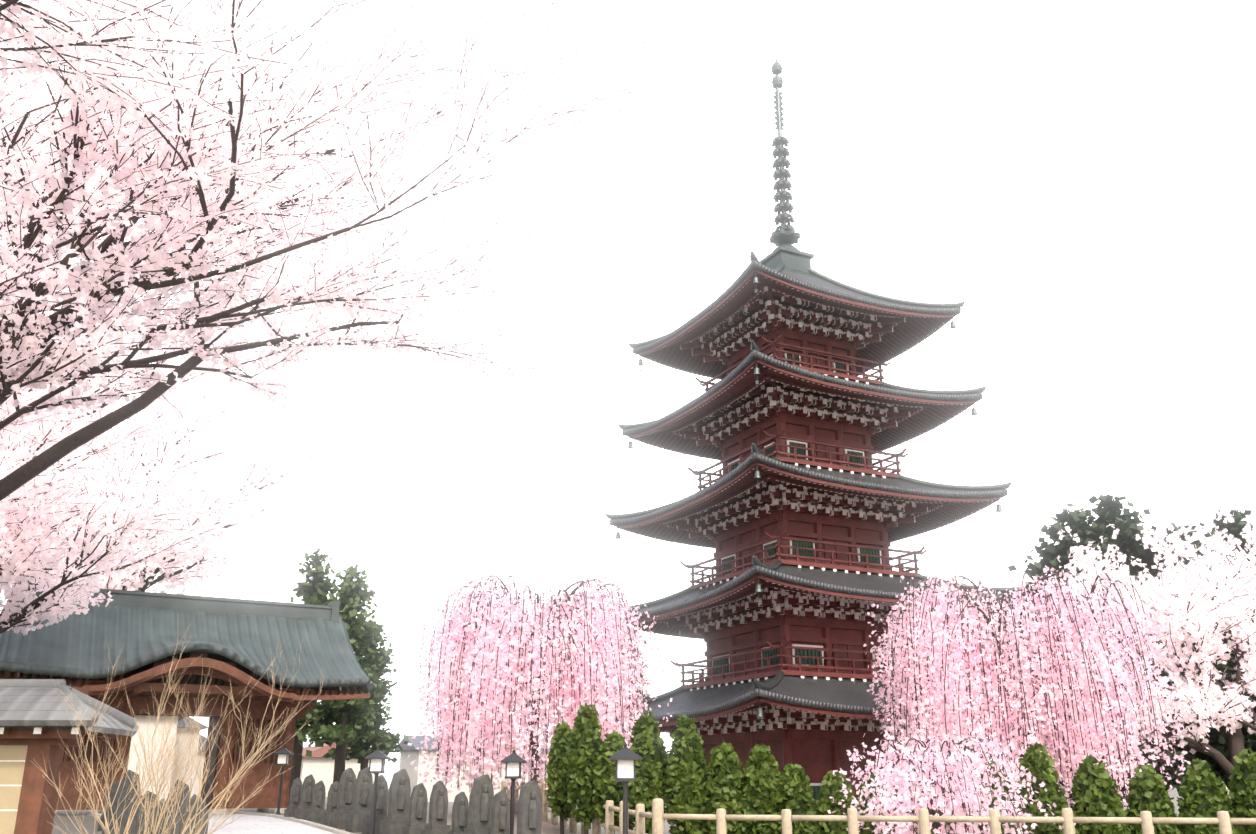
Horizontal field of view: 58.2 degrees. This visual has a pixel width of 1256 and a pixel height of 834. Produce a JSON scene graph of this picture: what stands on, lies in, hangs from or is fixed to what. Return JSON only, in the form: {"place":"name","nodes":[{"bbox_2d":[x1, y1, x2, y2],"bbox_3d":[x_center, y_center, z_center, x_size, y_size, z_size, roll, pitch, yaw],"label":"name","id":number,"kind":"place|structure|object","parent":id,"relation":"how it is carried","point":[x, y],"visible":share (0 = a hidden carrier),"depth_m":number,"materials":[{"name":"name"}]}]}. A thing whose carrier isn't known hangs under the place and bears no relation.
{"place":"outdoors","nodes":[
{"label":"outdoors","id":0,"kind":"place"},
{"bbox_2d":[0,727,116,833],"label":"wall","id":1,"kind":"structure","parent":0,"point":[34,805],"depth_m":15.43,"materials":[{"name":"brown wood"}]},
{"bbox_2d":[0,687,138,735],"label":"roof wall","id":2,"kind":"structure","parent":0,"point":[28,707],"depth_m":15.41,"materials":[{"name":"grey tile"}]},
{"bbox_2d":[0,679,136,728],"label":"roof ridges","id":3,"kind":"object","parent":2,"relation":"on","point":[81,698],"depth_m":15.98,"materials":[{"name":"grey tile"}]},
{"bbox_2d":[0,0,288,196],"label":"cherry blossoms","id":4,"kind":"object","parent":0,"point":[139,41],"depth_m":12.76,"materials":[{"name":"plant"}]},
{"bbox_2d":[0,141,293,635],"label":"cherry tree","id":5,"kind":"object","parent":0,"point":[112,504],"depth_m":28.71,"materials":[{"name":"plant"}]},
{"bbox_2d":[0,359,337,594],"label":"cherry tree","id":6,"kind":"object","parent":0,"point":[169,461],"depth_m":48.14,"materials":[{"name":"white plant"}]},
{"bbox_2d":[207,813,334,833],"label":"white path","id":7,"kind":"structure","parent":0,"point":[249,824],"depth_m":26.09,"materials":[{"name":"concrete"}]},
{"bbox_2d":[87,811,352,833],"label":"path kerb","id":8,"kind":"structure","parent":7,"relation":"on","point":[321,826],"depth_m":27.37,"materials":[{"name":"stone"}]},
{"bbox_2d":[0,0,670,500],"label":"cherry","id":9,"kind":"object","parent":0,"point":[188,130],"depth_m":20.16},
{"bbox_2d":[0,0,1255,788],"label":"sky","id":10,"kind":"structure","parent":0,"point":[1079,175],"materials":[{"name":"white"}]},
{"bbox_2d":[52,789,1231,833],"bbox_3d":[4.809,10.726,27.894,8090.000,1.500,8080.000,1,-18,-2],"label":"ground","id":11,"kind":"structure","parent":0,"point":[548,827],"depth_m":28.72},
{"bbox_2d":[32,624,323,833],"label":"bare shrub","id":12,"kind":"object","parent":11,"relation":"on","point":[180,789],"visible":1,"depth_m":11.00,"materials":[{"name":"beige plant"}]},
{"bbox_2d":[0,582,373,813],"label":"gate","id":13,"kind":"structure","parent":11,"relation":"on","point":[237,641],"depth_m":33.55,"materials":[{"name":"brown wood"}]},
{"bbox_2d":[273,745,293,814],"bbox_3d":[-9.472,9.925,30.823,0.460,1.850,0.460,1,-18,-2],"label":"lamp frame","id":14,"kind":"object","parent":11,"relation":"on","point":[284,750],"visible":0.83,"depth_m":30.83,"materials":[{"name":"black metal"}]},
{"bbox_2d":[278,754,288,763],"bbox_3d":[-9.472,9.389,31.000,0.235,0.260,0.235,1,-18,-2],"label":"lantern light","id":15,"kind":"object","parent":14,"relation":"in","point":[281,758],"visible":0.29,"depth_m":30.89,"materials":[{"name":"white glass"}]},
{"bbox_2d":[288,547,340,805],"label":"tree","id":16,"kind":"object","parent":11,"relation":"on","point":[319,596],"depth_m":51.06,"materials":[{"name":"green plant"}]},
{"bbox_2d":[97,767,541,833],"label":"stone statues","id":17,"kind":"object","parent":11,"relation":"on","point":[350,804],"visible":0.83,"depth_m":22.64,"materials":[{"name":"stone"}]},
{"bbox_2d":[127,715,550,801],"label":"town walls","id":18,"kind":"structure","parent":11,"relation":"on","point":[320,768],"depth_m":88.75,"materials":[{"name":"beige paint"}]},
{"bbox_2d":[142,715,668,757],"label":"town roofs","id":19,"kind":"structure","parent":18,"relation":"on","point":[416,741],"depth_m":99.77,"materials":[{"name":"grey tile"}]},
{"bbox_2d":[298,564,390,782],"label":"tree","id":20,"kind":"object","parent":11,"relation":"on","point":[353,604],"depth_m":48.04,"materials":[{"name":"green plant"}]},
{"bbox_2d":[322,619,407,770],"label":"tree","id":21,"kind":"object","parent":11,"relation":"on","point":[379,738],"depth_m":53.22,"materials":[{"name":"green plant"}]},
{"bbox_2d":[364,747,390,833],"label":"lamp frame","id":22,"kind":"object","parent":11,"relation":"on","point":[377,754],"visible":0.92,"depth_m":23.26,"materials":[{"name":"black metal"}]},
{"bbox_2d":[370,759,383,770],"bbox_3d":[-5.208,7.220,23.434,0.235,0.260,0.235,1,-18,-2],"label":"lantern light","id":23,"kind":"object","parent":22,"relation":"in","point":[376,764],"visible":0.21,"depth_m":23.32,"materials":[{"name":"white glass"}]},
{"bbox_2d":[500,750,526,833],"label":"lamp frame","id":24,"kind":"object","parent":11,"relation":"on","point":[513,757],"visible":0.96,"depth_m":20.94,"materials":[{"name":"black metal"}]},
{"bbox_2d":[507,763,518,775],"bbox_3d":[-2.144,6.587,21.115,0.235,0.260,0.235,1,-18,-2],"label":"lantern light","id":25,"kind":"object","parent":24,"relation":"in","point":[512,769],"visible":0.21,"depth_m":21.00,"materials":[{"name":"white glass"}]},
{"bbox_2d":[396,565,672,795],"bbox_3d":[-2.447,7.441,30.001,7.233,6.376,8.486,1,-18,-2],"label":"weeping cherry","id":26,"kind":"object","parent":11,"relation":"on","point":[456,629],"depth_m":28.61,"materials":[{"name":"pink plant"}]},
{"bbox_2d":[598,630,650,829],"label":"cherry","id":27,"kind":"object","parent":11,"relation":"on","point":[644,642],"depth_m":50.19,"materials":[{"name":"pink plant"}]},
{"bbox_2d":[609,742,641,833],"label":"lamp frame","id":28,"kind":"object","parent":11,"relation":"on","point":[625,753],"visible":0.98,"depth_m":15.78,"materials":[{"name":"black metal"}]},
{"bbox_2d":[618,760,633,777],"bbox_3d":[-0.038,4.960,15.930,0.235,0.260,0.235,1,-18,-2],"label":"lantern light","id":29,"kind":"object","parent":28,"relation":"in","point":[628,771],"visible":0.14,"depth_m":15.81,"materials":[{"name":"white glass"}]},
{"bbox_2d":[598,55,1034,833],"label":"pagoda","id":30,"kind":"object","parent":11,"relation":"on","point":[802,513],"visible":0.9,"depth_m":38.91,"materials":[{"name":"red wood"}]},
{"bbox_2d":[609,269,1020,797],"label":"roof trim","id":31,"kind":"structure","parent":30,"relation":"in","point":[840,663],"depth_m":38.17,"materials":[{"name":"red wood"}]},
{"bbox_2d":[501,781,1255,833],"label":"fence","id":32,"kind":"object","parent":11,"relation":"on","point":[1223,820],"visible":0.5,"depth_m":18.57,"materials":[{"name":"wood"}]},
{"bbox_2d":[828,724,1075,833],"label":"weeping cherry tree","id":33,"kind":"object","parent":11,"relation":"on","point":[980,766],"depth_m":19.76,"materials":[{"name":"pink plant"}]},
{"bbox_2d":[863,561,1191,809],"bbox_3d":[9.923,7.989,29.478,7.951,7.896,7.681,1,-18,-2],"label":"weeping cherry","id":34,"kind":"object","parent":11,"relation":"on","point":[937,617],"depth_m":27.84,"materials":[{"name":"pink plant"}]},
{"bbox_2d":[1008,503,1227,793],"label":"tree","id":35,"kind":"object","parent":11,"relation":"on","point":[1084,530],"depth_m":40.33,"materials":[{"name":"green plant"}]},
{"bbox_2d":[1053,494,1245,774],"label":"tree","id":36,"kind":"object","parent":11,"relation":"on","point":[1124,523],"depth_m":42.35,"materials":[{"name":"green plant"}]},
{"bbox_2d":[1048,494,1255,781],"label":"cherry tree","id":37,"kind":"object","parent":11,"relation":"on","point":[1201,607],"depth_m":34.96,"materials":[{"name":"white plant"}]},
{"bbox_2d":[1123,522,1255,790],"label":"tree","id":38,"kind":"object","parent":11,"relation":"on","point":[1249,739],"depth_m":37.73,"materials":[{"name":"plant"}]},
{"bbox_2d":[1199,501,1255,599],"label":"tree","id":39,"kind":"object","parent":11,"relation":"on","point":[1237,525],"visible":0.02,"depth_m":42.75,"materials":[{"name":"green plant"}]},
{"bbox_2d":[544,703,1255,833],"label":"hedge","id":40,"kind":"object","parent":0,"point":[668,776],"depth_m":22.08,"materials":[{"name":"green plant"}]},
{"bbox_2d":[1014,780,1173,807],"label":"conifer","id":41,"kind":"object","parent":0,"point":[1064,785],"depth_m":42.70,"materials":[{"name":"green plant"}]}
]}

